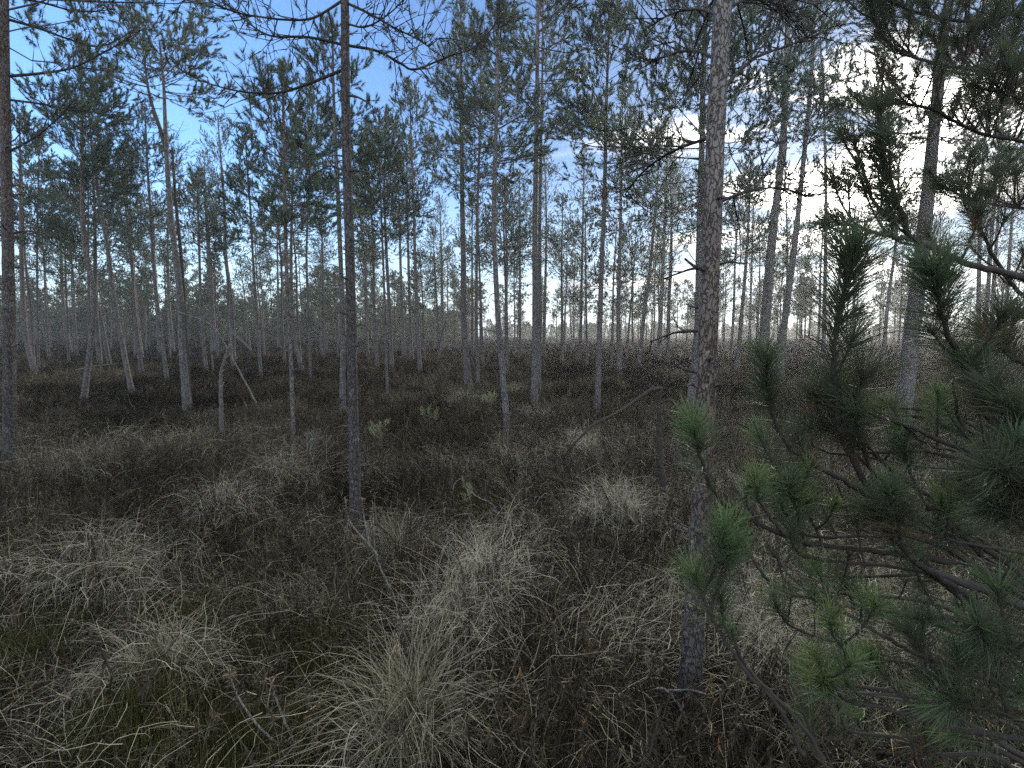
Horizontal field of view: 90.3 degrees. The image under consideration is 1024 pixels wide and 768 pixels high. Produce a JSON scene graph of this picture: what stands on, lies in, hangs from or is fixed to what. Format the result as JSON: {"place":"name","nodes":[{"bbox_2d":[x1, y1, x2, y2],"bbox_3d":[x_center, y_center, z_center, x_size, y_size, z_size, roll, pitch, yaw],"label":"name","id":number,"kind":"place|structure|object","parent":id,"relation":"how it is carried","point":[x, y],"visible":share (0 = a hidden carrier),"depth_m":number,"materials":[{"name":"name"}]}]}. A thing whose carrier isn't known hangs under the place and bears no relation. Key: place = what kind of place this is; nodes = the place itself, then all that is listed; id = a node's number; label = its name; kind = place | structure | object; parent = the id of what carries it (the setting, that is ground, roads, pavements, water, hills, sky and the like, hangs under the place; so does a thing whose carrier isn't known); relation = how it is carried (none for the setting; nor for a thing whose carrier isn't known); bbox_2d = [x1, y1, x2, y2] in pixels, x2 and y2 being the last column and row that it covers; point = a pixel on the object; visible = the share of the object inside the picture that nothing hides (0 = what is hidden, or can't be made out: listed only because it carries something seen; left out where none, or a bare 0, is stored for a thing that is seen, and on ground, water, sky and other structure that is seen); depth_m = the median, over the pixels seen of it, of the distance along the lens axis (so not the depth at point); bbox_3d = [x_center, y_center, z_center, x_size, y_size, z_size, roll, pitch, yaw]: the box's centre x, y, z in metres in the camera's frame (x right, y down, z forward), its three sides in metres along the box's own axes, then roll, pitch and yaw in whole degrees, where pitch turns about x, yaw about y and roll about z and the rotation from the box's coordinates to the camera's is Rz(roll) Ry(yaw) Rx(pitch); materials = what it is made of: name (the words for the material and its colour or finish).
{"place":"outdoors","nodes":[
{"label":"outdoors","id":0,"kind":"place"},
{"bbox_2d":[0,336,1023,767],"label":"ground","id":1,"kind":"structure","parent":0,"point":[464,670],"depth_m":2.92,"materials":[{"name":"beige plant"}]},
{"bbox_2d":[0,168,46,362],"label":"pine tree","id":2,"kind":"object","parent":1,"relation":"on","point":[30,309],"visible":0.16,"depth_m":19.92,"materials":[{"name":"green plant"}]},
{"bbox_2d":[0,136,65,370],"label":"pine tree","id":3,"kind":"object","parent":1,"relation":"on","point":[49,161],"visible":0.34,"depth_m":17.64,"materials":[{"name":"green plant"}]},
{"bbox_2d":[14,189,75,357],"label":"pine tree","id":4,"kind":"object","parent":1,"relation":"on","point":[46,325],"visible":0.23,"depth_m":25.23,"materials":[{"name":"green plant"}]},
{"bbox_2d":[0,103,94,377],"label":"pine tree","id":5,"kind":"object","parent":1,"relation":"on","point":[22,242],"visible":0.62,"depth_m":15.89,"materials":[{"name":"green plant"}]},
{"bbox_2d":[25,211,102,362],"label":"pine tree","id":6,"kind":"object","parent":1,"relation":"on","point":[65,285],"visible":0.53,"depth_m":19.90,"materials":[{"name":"green plant"}]},
{"bbox_2d":[4,426,141,497],"bbox_3d":[-4.198,0.763,4.896,1.360,0.803,1.140,5,8,42],"label":"grass tussock","id":7,"kind":"object","parent":1,"relation":"on","point":[81,461],"depth_m":4.81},
{"bbox_2d":[38,167,123,363],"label":"pine tree","id":8,"kind":"object","parent":1,"relation":"on","point":[105,344],"visible":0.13,"depth_m":20.52,"materials":[{"name":"green plant"}]},
{"bbox_2d":[36,172,133,367],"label":"pine tree","id":9,"kind":"object","parent":1,"relation":"on","point":[88,238],"visible":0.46,"depth_m":17.57,"materials":[{"name":"green plant"}]},
{"bbox_2d":[14,27,169,401],"bbox_3d":[-8.649,-3.194,10.347,2.823,7.538,2.310,0,6,0],"label":"pine tree","id":10,"kind":"object","parent":1,"relation":"on","point":[101,150],"visible":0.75,"depth_m":10.30,"materials":[{"name":"green plant"}]},
{"bbox_2d":[41,82,150,391],"bbox_3d":[-9.314,-3.102,11.710,1.936,7.063,2.196,-5,8,-41],"label":"pine tree","id":11,"kind":"object","parent":1,"relation":"on","point":[115,309],"visible":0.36,"depth_m":11.56,"materials":[{"name":"green plant"}]},
{"bbox_2d":[46,143,146,364],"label":"pine tree","id":12,"kind":"object","parent":1,"relation":"on","point":[99,357],"visible":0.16,"depth_m":19.40,"materials":[{"name":"green plant"}]},
{"bbox_2d":[0,503,199,638],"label":"grass tussock","id":13,"kind":"object","parent":1,"relation":"on","point":[115,560],"depth_m":2.75,"materials":[{"name":"plant"}]},
{"bbox_2d":[0,0,218,472],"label":"pine tree","id":14,"kind":"object","parent":1,"relation":"on","point":[9,397],"visible":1,"depth_m":4.90,"materials":[{"name":"green plant"}]},
{"bbox_2d":[85,146,166,372],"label":"pine tree","id":15,"kind":"object","parent":1,"relation":"on","point":[138,345],"visible":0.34,"depth_m":18.14,"materials":[{"name":"green plant"}]},
{"bbox_2d":[98,230,158,350],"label":"pine tree","id":16,"kind":"object","parent":1,"relation":"on","point":[140,279],"visible":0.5,"depth_m":23.32,"materials":[{"name":"green plant"}]},
{"bbox_2d":[0,582,267,767],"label":"grass tussock","id":17,"kind":"object","parent":1,"relation":"on","point":[132,656],"depth_m":2.10,"materials":[{"name":"plant"}]},
{"bbox_2d":[92,97,201,386],"bbox_3d":[-9.496,-3.550,13.526,2.288,7.566,2.810,-4,7,-32],"label":"pine tree","id":18,"kind":"object","parent":1,"relation":"on","point":[133,216],"visible":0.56,"depth_m":13.36,"materials":[{"name":"green plant"}]},
{"bbox_2d":[62,0,248,410],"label":"pine tree","id":19,"kind":"object","parent":1,"relation":"on","point":[179,265],"visible":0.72,"depth_m":9.16,"materials":[{"name":"green plant"}]},
{"bbox_2d":[135,240,189,358],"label":"pine tree","id":20,"kind":"object","parent":1,"relation":"on","point":[165,293],"visible":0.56,"depth_m":24.92,"materials":[{"name":"green plant"}]},
{"bbox_2d":[152,162,250,371],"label":"pine tree","id":21,"kind":"object","parent":1,"relation":"on","point":[208,190],"visible":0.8,"depth_m":17.01,"materials":[{"name":"green plant"}]},
{"bbox_2d":[176,148,233,352],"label":"pine tree","id":22,"kind":"object","parent":1,"relation":"on","point":[211,320],"visible":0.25,"depth_m":34.61,"materials":[{"name":"green plant"}]},
{"bbox_2d":[139,464,289,546],"bbox_3d":[-2.057,0.936,3.776,1.131,0.837,1.031,-2,6,-23],"label":"grass tussock","id":23,"kind":"object","parent":1,"relation":"on","point":[226,502],"depth_m":3.70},
{"bbox_2d":[189,258,245,357],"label":"pine tree","id":24,"kind":"object","parent":1,"relation":"on","point":[206,278],"visible":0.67,"depth_m":28.31,"materials":[{"name":"green plant"}]},
{"bbox_2d":[187,202,250,370],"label":"pine tree","id":25,"kind":"object","parent":1,"relation":"on","point":[236,249],"visible":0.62,"depth_m":19.29,"materials":[{"name":"green plant"}]},
{"bbox_2d":[183,110,260,361],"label":"pine tree","id":26,"kind":"object","parent":1,"relation":"on","point":[232,318],"visible":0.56,"depth_m":23.15,"materials":[{"name":"green plant"}]},
{"bbox_2d":[226,258,263,351],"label":"pine tree","id":27,"kind":"object","parent":1,"relation":"on","point":[241,301],"visible":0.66,"depth_m":34.22,"materials":[{"name":"green plant"}]},
{"bbox_2d":[211,123,282,377],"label":"pine tree","id":28,"kind":"object","parent":1,"relation":"on","point":[230,185],"visible":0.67,"depth_m":13.91,"materials":[{"name":"green plant"}]},
{"bbox_2d":[231,220,275,355],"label":"pine tree","id":29,"kind":"object","parent":1,"relation":"on","point":[256,268],"visible":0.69,"depth_m":28.18,"materials":[{"name":"green plant"}]},
{"bbox_2d":[222,666,303,759],"bbox_3d":[-0.841,1.166,1.777,0.329,0.387,0.060,0,6,0],"label":"marsh shrub","id":30,"kind":"object","parent":1,"relation":"on","point":[272,686],"visible":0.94,"depth_m":1.77,"materials":[{"name":"brown plant"}]},
{"bbox_2d":[241,178,305,362],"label":"pine tree","id":31,"kind":"object","parent":1,"relation":"on","point":[281,291],"visible":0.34,"depth_m":20.85,"materials":[{"name":"green plant"}]},
{"bbox_2d":[0,398,549,767],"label":"moss","id":32,"kind":"object","parent":1,"relation":"on","point":[248,742],"visible":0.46,"depth_m":2.06,"materials":[{"name":"plant"}]},
{"bbox_2d":[249,96,335,370],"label":"pine tree","id":33,"kind":"object","parent":1,"relation":"on","point":[298,356],"visible":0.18,"depth_m":17.59,"materials":[{"name":"green plant"}]},
{"bbox_2d":[271,180,316,358],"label":"pine tree","id":34,"kind":"object","parent":1,"relation":"on","point":[297,314],"visible":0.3,"depth_m":19.32,"materials":[{"name":"green plant"}]},
{"bbox_2d":[226,48,371,445],"bbox_3d":[-2.654,-1.523,6.240,1.593,4.811,1.969,-4,7,-37],"label":"pine tree","id":35,"kind":"object","parent":1,"relation":"on","point":[287,217],"visible":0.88,"depth_m":6.04,"materials":[{"name":"green plant"}]},
{"bbox_2d":[261,81,341,380],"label":"pine tree","id":36,"kind":"object","parent":1,"relation":"on","point":[312,115],"visible":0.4,"depth_m":13.25,"materials":[{"name":"green plant"}]},
{"bbox_2d":[297,195,342,358],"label":"pine tree","id":37,"kind":"object","parent":1,"relation":"on","point":[321,256],"visible":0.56,"depth_m":27.23,"materials":[{"name":"green plant"}]},
{"bbox_2d":[310,269,345,357],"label":"pine tree","id":38,"kind":"object","parent":1,"relation":"on","point":[334,298],"visible":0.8,"depth_m":25.98,"materials":[{"name":"green plant"}]},
{"bbox_2d":[132,0,536,538],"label":"pine tree","id":39,"kind":"object","parent":1,"relation":"on","point":[346,169],"visible":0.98,"depth_m":3.52,"materials":[{"name":"green plant"}]},
{"bbox_2d":[263,6,406,416],"bbox_3d":[-2.940,-2.782,8.857,2.224,7.044,2.537,0,6,0],"label":"pine tree","id":40,"kind":"object","parent":1,"relation":"on","point":[334,121],"visible":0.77,"depth_m":8.66,"materials":[{"name":"green plant"}]},
{"bbox_2d":[336,190,388,360],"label":"pine tree","id":41,"kind":"object","parent":1,"relation":"on","point":[365,311],"visible":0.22,"depth_m":23.93,"materials":[{"name":"green plant"}]},
{"bbox_2d":[340,496,400,606],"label":"marsh shrub","id":42,"kind":"object","parent":1,"relation":"on","point":[368,542],"visible":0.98,"depth_m":2.69,"materials":[{"name":"brown plant"}]},
{"bbox_2d":[340,120,404,367],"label":"pine tree","id":43,"kind":"object","parent":1,"relation":"on","point":[374,313],"visible":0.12,"depth_m":19.24,"materials":[{"name":"green plant"}]},
{"bbox_2d":[340,103,430,369],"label":"pine tree","id":44,"kind":"object","parent":1,"relation":"on","point":[386,258],"visible":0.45,"depth_m":17.48,"materials":[{"name":"green plant"}]},
{"bbox_2d":[340,125,432,400],"bbox_3d":[-2.611,-2.494,10.817,1.926,5.890,1.664,0,6,0],"label":"pine tree","id":45,"kind":"object","parent":1,"relation":"on","point":[375,135],"visible":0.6,"depth_m":10.63,"materials":[{"name":"green plant"}]},
{"bbox_2d":[328,493,471,585],"bbox_3d":[-0.666,1.084,3.255,1.192,0.692,1.186,0,6,0],"label":"grass tussock","id":46,"kind":"object","parent":1,"relation":"on","point":[395,536],"depth_m":3.27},
{"bbox_2d":[379,167,428,355],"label":"pine tree","id":47,"kind":"object","parent":1,"relation":"on","point":[403,348],"visible":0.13,"depth_m":32.72,"materials":[{"name":"green plant"}]},
{"bbox_2d":[263,574,553,767],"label":"grass tussock","id":48,"kind":"object","parent":1,"relation":"on","point":[414,723],"depth_m":1.82,"materials":[{"name":"plant"}]},
{"bbox_2d":[386,133,435,359],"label":"pine tree","id":49,"kind":"object","parent":1,"relation":"on","point":[410,322],"visible":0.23,"depth_m":27.13,"materials":[{"name":"green plant"}]},
{"bbox_2d":[372,75,458,373],"bbox_3d":[-3.138,-5.165,17.157,2.650,9.858,2.700,0,6,0],"label":"pine tree","id":50,"kind":"object","parent":1,"relation":"on","point":[403,125],"visible":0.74,"depth_m":16.75,"materials":[{"name":"green plant"}]},
{"bbox_2d":[392,247,446,358],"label":"pine tree","id":51,"kind":"object","parent":1,"relation":"on","point":[423,290],"visible":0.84,"depth_m":23.13,"materials":[{"name":"green plant"}]},
{"bbox_2d":[416,225,454,359],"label":"pine tree","id":52,"kind":"object","parent":1,"relation":"on","point":[431,232],"visible":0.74,"depth_m":27.34,"materials":[{"name":"green plant"}]},
{"bbox_2d":[324,512,553,708],"bbox_3d":[-0.332,1.157,2.507,1.223,1.005,1.095,-3,6,-27],"label":"grass tussock","id":53,"kind":"object","parent":1,"relation":"on","point":[449,616],"depth_m":2.49,"materials":[{"name":"plant"}]},
{"bbox_2d":[417,193,468,352],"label":"pine tree","id":54,"kind":"object","parent":1,"relation":"on","point":[439,208],"visible":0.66,"depth_m":35.56,"materials":[{"name":"green plant"}]},
{"bbox_2d":[410,0,511,390],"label":"pine tree","id":55,"kind":"object","parent":1,"relation":"on","point":[464,308],"visible":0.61,"depth_m":11.71,"materials":[{"name":"green plant"}]},
{"bbox_2d":[450,200,492,356],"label":"pine tree","id":56,"kind":"object","parent":1,"relation":"on","point":[472,317],"visible":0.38,"depth_m":26.08,"materials":[{"name":"green plant"}]},
{"bbox_2d":[447,185,502,364],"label":"pine tree","id":57,"kind":"object","parent":1,"relation":"on","point":[480,292],"visible":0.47,"depth_m":21.25,"materials":[{"name":"green plant"}]},
{"bbox_2d":[446,29,523,388],"bbox_3d":[-0.598,-3.703,11.556,1.770,8.179,1.815,-1,6,-10],"label":"pine tree","id":58,"kind":"object","parent":1,"relation":"on","point":[487,151],"visible":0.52,"depth_m":11.37,"materials":[{"name":"green plant"}]},
{"bbox_2d":[415,0,574,437],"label":"pine tree","id":59,"kind":"object","parent":1,"relation":"on","point":[485,104],"visible":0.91,"depth_m":6.80,"materials":[{"name":"green plant"}]},
{"bbox_2d":[399,512,597,669],"bbox_3d":[-0.091,1.078,2.805,1.193,0.833,1.071,4,7,32],"label":"grass tussock","id":60,"kind":"object","parent":1,"relation":"on","point":[490,566],"depth_m":2.75,"materials":[{"name":"plant"}]},
{"bbox_2d":[470,181,531,366],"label":"pine tree","id":61,"kind":"object","parent":1,"relation":"on","point":[512,216],"visible":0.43,"depth_m":19.30,"materials":[{"name":"green plant"}]},
{"bbox_2d":[475,172,543,372],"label":"pine tree","id":62,"kind":"object","parent":1,"relation":"on","point":[506,232],"visible":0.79,"depth_m":17.23,"materials":[{"name":"green plant"}]},
{"bbox_2d":[0,398,1023,767],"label":"marsh shrubs","id":63,"kind":"object","parent":1,"relation":"on","point":[564,704],"visible":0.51,"depth_m":2.78,"materials":[{"name":"brown plant"}]},
{"bbox_2d":[0,337,1023,767],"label":"heather","id":64,"kind":"object","parent":1,"relation":"on","point":[58,371],"visible":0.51,"depth_m":4.36,"materials":[{"name":"plant"}]},
{"bbox_2d":[0,238,1023,349],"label":"forest","id":65,"kind":"object","parent":1,"relation":"on","point":[58,331],"visible":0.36,"depth_m":61.50,"materials":[{"name":"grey plant"}]},
{"bbox_2d":[496,172,549,357],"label":"pine tree","id":66,"kind":"object","parent":1,"relation":"on","point":[519,334],"visible":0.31,"depth_m":25.17,"materials":[{"name":"green plant"}]},
{"bbox_2d":[455,0,611,409],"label":"pine tree","id":67,"kind":"object","parent":1,"relation":"on","point":[568,7],"visible":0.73,"depth_m":8.43,"materials":[{"name":"green plant"}]},
{"bbox_2d":[498,0,575,398],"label":"pine tree","id":68,"kind":"object","parent":1,"relation":"on","point":[543,52],"visible":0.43,"depth_m":10.78,"materials":[{"name":"green plant"}]},
{"bbox_2d":[515,144,578,355],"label":"pine tree","id":69,"kind":"object","parent":1,"relation":"on","point":[549,173],"visible":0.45,"depth_m":24.97,"materials":[{"name":"green plant"}]},
{"bbox_2d":[531,192,588,362],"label":"pine tree","id":70,"kind":"object","parent":1,"relation":"on","point":[553,238],"visible":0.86,"depth_m":21.69,"materials":[{"name":"green plant"}]},
{"bbox_2d":[558,142,602,362],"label":"pine tree","id":71,"kind":"object","parent":1,"relation":"on","point":[581,291],"visible":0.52,"depth_m":23.87,"materials":[{"name":"green plant"}]},
{"bbox_2d":[550,214,616,365],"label":"pine tree","id":72,"kind":"object","parent":1,"relation":"on","point":[586,249],"visible":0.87,"depth_m":19.19,"materials":[{"name":"green plant"}]},
{"bbox_2d":[532,0,688,414],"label":"pine tree","id":73,"kind":"object","parent":1,"relation":"on","point":[585,101],"visible":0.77,"depth_m":8.31,"materials":[{"name":"green plant"}]},
{"bbox_2d":[547,463,683,545],"bbox_3d":[0.835,0.906,3.904,1.156,0.824,1.019,5,8,43],"label":"grass tussock","id":74,"kind":"object","parent":1,"relation":"on","point":[615,503],"depth_m":3.91,"materials":[{"name":"plant"}]},
{"bbox_2d":[581,217,656,373],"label":"pine tree","id":75,"kind":"object","parent":1,"relation":"on","point":[596,280],"visible":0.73,"depth_m":17.95,"materials":[{"name":"green plant"}]},
{"bbox_2d":[583,80,658,375],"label":"pine tree","id":76,"kind":"object","parent":1,"relation":"on","point":[629,116],"visible":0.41,"depth_m":16.52,"materials":[{"name":"green plant"}]},
{"bbox_2d":[570,381,677,491],"bbox_3d":[0.948,0.447,4.337,0.910,0.960,0.294,0,6,0],"label":"dead snag","id":77,"kind":"object","parent":1,"relation":"on","point":[659,451],"visible":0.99,"depth_m":4.29,"materials":[{"name":"grey wood"}]},
{"bbox_2d":[610,224,663,362],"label":"pine tree","id":78,"kind":"object","parent":1,"relation":"on","point":[633,277],"visible":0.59,"depth_m":22.50,"materials":[{"name":"green plant"}]},
{"bbox_2d":[617,133,691,364],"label":"pine tree","id":79,"kind":"object","parent":1,"relation":"on","point":[641,338],"visible":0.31,"depth_m":21.49,"materials":[{"name":"green plant"}]},
{"bbox_2d":[634,241,680,360],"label":"pine tree","id":80,"kind":"object","parent":1,"relation":"on","point":[660,284],"visible":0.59,"depth_m":25.19,"materials":[{"name":"green plant"}]},
{"bbox_2d":[634,86,698,357],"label":"pine tree","id":81,"kind":"object","parent":1,"relation":"on","point":[663,260],"visible":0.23,"depth_m":28.76,"materials":[{"name":"green plant"}]},
{"bbox_2d":[641,164,696,363],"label":"pine tree","id":82,"kind":"object","parent":1,"relation":"on","point":[672,260],"visible":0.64,"depth_m":20.95,"materials":[{"name":"green plant"}]},
{"bbox_2d":[551,0,847,413],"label":"pine tree","id":83,"kind":"object","parent":1,"relation":"on","point":[703,86],"visible":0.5,"depth_m":7.86,"materials":[{"name":"green plant"}]},
{"bbox_2d":[567,0,889,720],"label":"pine tree","id":84,"kind":"object","parent":1,"relation":"on","point":[714,199],"visible":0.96,"depth_m":2.03,"materials":[{"name":"green plant"}]},
{"bbox_2d":[720,171,761,359],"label":"pine tree","id":85,"kind":"object","parent":1,"relation":"on","point":[733,317],"visible":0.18,"depth_m":26.40,"materials":[{"name":"green plant"}]},
{"bbox_2d":[721,151,791,370],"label":"pine tree","id":86,"kind":"object","parent":1,"relation":"on","point":[745,167],"visible":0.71,"depth_m":18.28,"materials":[{"name":"green plant"}]},
{"bbox_2d":[736,215,785,347],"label":"pine tree","id":87,"kind":"object","parent":1,"relation":"on","point":[759,279],"visible":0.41,"depth_m":26.52,"materials":[{"name":"green plant"}]},
{"bbox_2d":[672,558,881,714],"bbox_3d":[1.317,1.255,2.500,1.142,0.801,1.176,-3,7,-30],"label":"grass tussock","id":88,"kind":"object","parent":1,"relation":"on","point":[765,629],"depth_m":2.51,"materials":[{"name":"plant"}]},
{"bbox_2d":[751,170,824,366],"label":"pine tree","id":89,"kind":"object","parent":1,"relation":"on","point":[786,246],"visible":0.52,"depth_m":18.92,"materials":[{"name":"green plant"}]},
{"bbox_2d":[727,0,867,386],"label":"pine tree","id":90,"kind":"object","parent":1,"relation":"on","point":[767,304],"visible":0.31,"depth_m":12.86,"materials":[{"name":"green plant"}]},
{"bbox_2d":[783,249,822,355],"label":"pine tree","id":91,"kind":"object","parent":1,"relation":"on","point":[802,275],"visible":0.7,"depth_m":29.98,"materials":[{"name":"green plant"}]},
{"bbox_2d":[752,0,861,379],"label":"pine tree","id":92,"kind":"object","parent":1,"relation":"on","point":[788,295],"visible":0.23,"depth_m":14.74,"materials":[{"name":"green plant"}]},
{"bbox_2d":[796,201,842,356],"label":"pine tree","id":93,"kind":"object","parent":1,"relation":"on","point":[815,264],"visible":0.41,"depth_m":27.47,"materials":[{"name":"green plant"}]},
{"bbox_2d":[776,0,868,365],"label":"pine tree","id":94,"kind":"object","parent":1,"relation":"on","point":[825,268],"visible":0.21,"depth_m":20.06,"materials":[{"name":"green plant"}]},
{"bbox_2d":[658,0,1023,767],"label":"young pine","id":95,"kind":"object","parent":1,"relation":"on","point":[984,640],"visible":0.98,"depth_m":1.21,"materials":[{"name":"green plant"}]},
{"bbox_2d":[757,556,1022,743],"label":"grass tussock","id":96,"kind":"object","parent":1,"relation":"on","point":[875,646],"depth_m":2.33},
{"bbox_2d":[760,0,1023,431],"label":"pine tree","id":97,"kind":"object","parent":1,"relation":"on","point":[933,136],"visible":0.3,"depth_m":7.08,"materials":[{"name":"green plant"}]},
{"bbox_2d":[872,247,911,356],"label":"pine tree","id":98,"kind":"object","parent":1,"relation":"on","point":[890,308],"visible":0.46,"depth_m":28.38,"materials":[{"name":"green plant"}]},
{"bbox_2d":[861,135,946,369],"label":"pine tree","id":99,"kind":"object","parent":1,"relation":"on","point":[889,292],"visible":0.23,"depth_m":17.25,"materials":[{"name":"green plant"}]},
{"bbox_2d":[941,0,1023,367],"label":"pine tree","id":100,"kind":"object","parent":1,"relation":"on","point":[978,279],"visible":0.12,"depth_m":17.74,"materials":[{"name":"green plant"}]},
{"bbox_2d":[973,132,1023,359],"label":"pine tree","id":101,"kind":"object","parent":1,"relation":"on","point":[1010,234],"visible":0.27,"depth_m":24.24,"materials":[{"name":"green plant"}]},
{"bbox_2d":[0,0,1023,336],"label":"sky","id":102,"kind":"structure","parent":0,"point":[377,78],"materials":[{"name":"blue"}]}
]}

